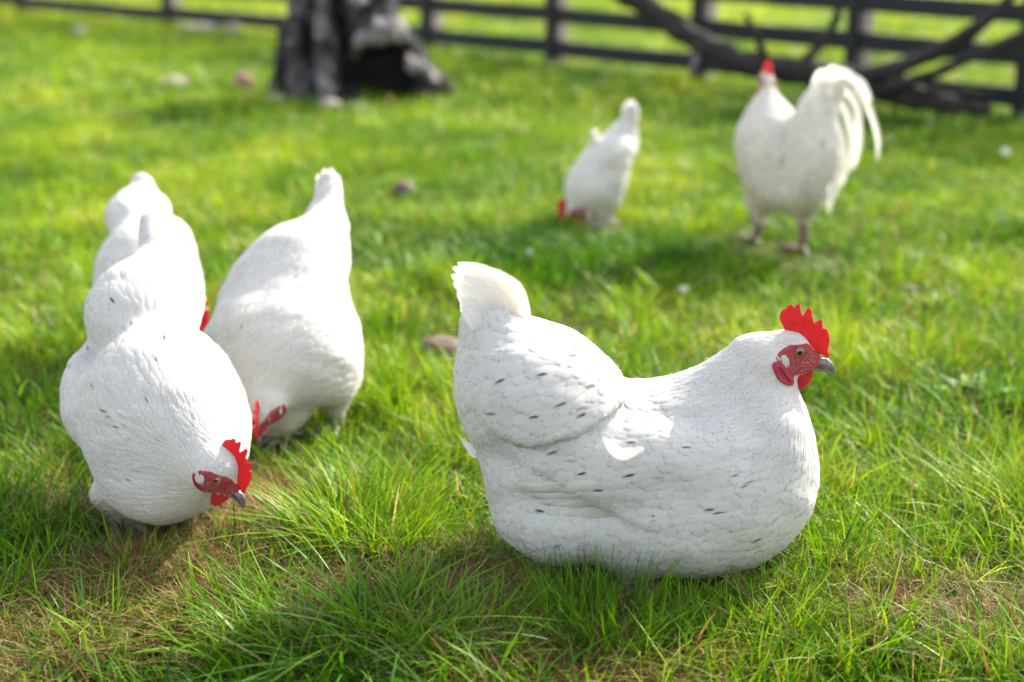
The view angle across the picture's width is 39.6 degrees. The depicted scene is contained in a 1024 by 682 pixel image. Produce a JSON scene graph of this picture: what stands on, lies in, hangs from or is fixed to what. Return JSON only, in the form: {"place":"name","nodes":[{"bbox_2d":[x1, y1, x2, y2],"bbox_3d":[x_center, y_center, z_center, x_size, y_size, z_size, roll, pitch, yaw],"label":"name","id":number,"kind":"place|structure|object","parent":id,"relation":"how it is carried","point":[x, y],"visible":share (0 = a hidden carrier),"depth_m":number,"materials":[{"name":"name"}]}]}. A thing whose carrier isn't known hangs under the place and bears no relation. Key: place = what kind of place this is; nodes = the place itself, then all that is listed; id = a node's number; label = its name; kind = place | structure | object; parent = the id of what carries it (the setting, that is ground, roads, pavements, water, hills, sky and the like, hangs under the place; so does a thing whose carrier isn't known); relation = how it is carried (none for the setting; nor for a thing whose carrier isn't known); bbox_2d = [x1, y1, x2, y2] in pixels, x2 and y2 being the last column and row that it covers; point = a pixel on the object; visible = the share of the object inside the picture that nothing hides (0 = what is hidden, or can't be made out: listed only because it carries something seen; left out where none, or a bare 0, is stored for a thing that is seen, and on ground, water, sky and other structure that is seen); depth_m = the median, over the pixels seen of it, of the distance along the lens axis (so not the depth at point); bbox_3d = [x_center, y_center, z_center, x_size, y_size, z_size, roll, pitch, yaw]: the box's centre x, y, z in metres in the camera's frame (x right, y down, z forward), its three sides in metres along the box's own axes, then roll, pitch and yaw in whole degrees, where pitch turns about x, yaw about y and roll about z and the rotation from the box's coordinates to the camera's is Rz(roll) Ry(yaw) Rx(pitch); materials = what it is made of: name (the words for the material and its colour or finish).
{"place":"outdoors","nodes":[
{"label":"outdoors","id":0,"kind":"place"},
{"bbox_2d":[0,0,1023,681],"bbox_3d":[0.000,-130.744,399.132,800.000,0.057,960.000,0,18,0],"label":"ground","id":1,"kind":"structure","parent":0,"point":[822,264],"depth_m":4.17,"materials":[{"name":"green plant"}]},
{"bbox_2d":[72,26,84,36],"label":"stone","id":2,"kind":"object","parent":1,"relation":"on","point":[76,30],"visible":0.71,"depth_m":8.20,"materials":[{"name":"grey stone"}]},
{"bbox_2d":[92,173,209,332],"bbox_3d":[-0.703,-0.131,2.739,0.204,0.331,0.384,-5,19,-15],"label":"hen","id":3,"kind":"object","parent":1,"relation":"on","point":[133,201],"visible":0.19,"depth_m":2.71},
{"bbox_2d":[59,211,251,548],"bbox_3d":[-0.509,0.082,2.014,0.254,0.441,0.465,-10,21,-27],"label":"hen","id":4,"kind":"object","parent":1,"relation":"on","point":[155,414],"visible":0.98,"depth_m":1.90,"materials":[{"name":"white"}]},
{"bbox_2d":[156,76,188,84],"bbox_3d":[-1.502,-1.145,6.290,0.142,0.054,0.120,0,18,0],"label":"stone","id":5,"kind":"object","parent":1,"relation":"on","point":[177,79],"visible":0.59,"depth_m":6.26,"materials":[{"name":"beige stone"}]},
{"bbox_2d":[179,23,226,32],"bbox_3d":[-1.813,-1.831,8.363,0.287,0.079,0.205,-9,20,-25],"label":"rock","id":6,"kind":"object","parent":1,"relation":"on","point":[197,26],"visible":0.47,"depth_m":8.29,"materials":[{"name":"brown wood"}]},
{"bbox_2d":[228,22,239,36],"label":"stone","id":7,"kind":"object","parent":1,"relation":"on","point":[233,27],"visible":0.83,"depth_m":8.11,"materials":[{"name":"grey stone"}]},
{"bbox_2d":[232,72,252,89],"bbox_3d":[-1.164,-1.116,6.151,0.088,0.091,0.077,0,18,0],"label":"stone","id":8,"kind":"object","parent":1,"relation":"on","point":[243,79],"visible":0.7,"depth_m":6.12,"materials":[{"name":"stone"}]},
{"bbox_2d":[263,94,286,102],"bbox_3d":[-0.968,-0.988,5.812,0.100,0.043,0.078,0,18,0],"label":"stone","id":9,"kind":"object","parent":1,"relation":"on","point":[283,98],"visible":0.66,"depth_m":5.79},
{"bbox_2d":[203,169,366,453],"bbox_3d":[-0.372,-0.042,2.335,0.262,0.422,0.438,0,18,0],"label":"hen","id":10,"kind":"object","parent":1,"relation":"on","point":[282,329],"visible":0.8,"depth_m":2.27,"materials":[{"name":"white"}]},
{"bbox_2d":[316,98,344,108],"bbox_3d":[-0.735,-0.954,5.744,0.117,0.050,0.101,0,18,0],"label":"stone","id":11,"kind":"object","parent":1,"relation":"on","point":[326,101],"visible":0.61,"depth_m":5.71,"materials":[{"name":"grey stone"}]},
{"bbox_2d":[267,0,453,103],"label":"tree stump","id":12,"kind":"object","parent":1,"relation":"on","point":[329,48],"visible":0.66,"depth_m":5.83,"materials":[{"name":"grey wood"}]},
{"bbox_2d":[392,180,415,196],"bbox_3d":[-0.317,-0.442,4.182,0.073,0.061,0.062,0,18,0],"label":"rock","id":13,"kind":"object","parent":1,"relation":"on","point":[405,186],"visible":0.64,"depth_m":4.16,"materials":[{"name":"brown stone"}]},
{"bbox_2d":[420,335,457,358],"bbox_3d":[-0.138,0.014,2.788,0.087,0.047,0.068,0,18,0],"label":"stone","id":14,"kind":"object","parent":1,"relation":"on","point":[441,340],"visible":0.66,"depth_m":2.76,"materials":[{"name":"beige stone"}]},
{"bbox_2d":[0,341,1023,681],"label":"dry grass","id":15,"kind":"structure","parent":1,"relation":"on","point":[100,587],"depth_m":1.80,"materials":[{"name":"plant"}]},
{"bbox_2d":[0,0,1023,116],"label":"fence","id":16,"kind":"object","parent":1,"relation":"on","point":[859,40],"visible":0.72,"depth_m":6.66,"materials":[{"name":"brown wood"}]},
{"bbox_2d":[556,100,638,227],"bbox_3d":[0.234,-0.467,3.780,0.184,0.354,0.189,10,21,28],"label":"hen","id":17,"kind":"object","parent":1,"relation":"on","point":[596,181],"visible":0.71,"depth_m":3.73,"materials":[{"name":"white"}]},
{"bbox_2d":[449,262,834,600],"bbox_3d":[0.165,0.128,1.855,0.499,0.487,0.263,0,18,0],"label":"hen","id":18,"kind":"object","parent":1,"relation":"on","point":[574,436],"visible":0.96,"depth_m":1.77,"materials":[{"name":"white"}]},
{"bbox_2d":[680,286,688,292],"bbox_3d":[0.383,-0.110,3.155,0.023,0.024,0.018,0,18,0],"label":"daisy","id":19,"kind":"object","parent":1,"relation":"on","point":[685,289],"visible":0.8,"depth_m":3.15,"materials":[{"name":"white plant"}]},
{"bbox_2d":[700,275,723,285],"bbox_3d":[0.457,-0.134,3.247,0.055,0.034,0.045,0,18,0],"label":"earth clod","id":20,"kind":"object","parent":1,"relation":"on","point":[707,276],"visible":0.38,"depth_m":3.23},
{"bbox_2d":[728,59,880,256],"bbox_3d":[0.684,-0.453,3.481,0.219,0.475,0.376,-16,24,-39],"label":"rooster","id":21,"kind":"object","parent":1,"relation":"on","point":[787,158],"visible":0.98,"depth_m":3.40},
{"bbox_2d":[615,0,1023,116],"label":"fallen branch","id":22,"kind":"object","parent":1,"relation":"on","point":[910,92],"visible":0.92,"depth_m":5.50,"materials":[{"name":"wood"}]},
{"bbox_2d":[900,284,916,292],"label":"earth clod","id":23,"kind":"object","parent":1,"relation":"on","point":[912,287],"visible":0.55,"depth_m":3.18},
{"bbox_2d":[923,371,1023,397],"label":"broadleaf weed","id":24,"kind":"object","parent":1,"relation":"on","point":[983,381],"visible":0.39,"depth_m":2.57,"materials":[{"name":"green plant"}]},
{"bbox_2d":[1002,148,1010,154],"bbox_3d":[1.637,-0.622,4.713,0.031,0.029,0.025,0,18,0],"label":"daisy","id":25,"kind":"object","parent":1,"relation":"on","point":[1005,150],"visible":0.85,"depth_m":4.71,"materials":[{"name":"white plant"}]}
]}

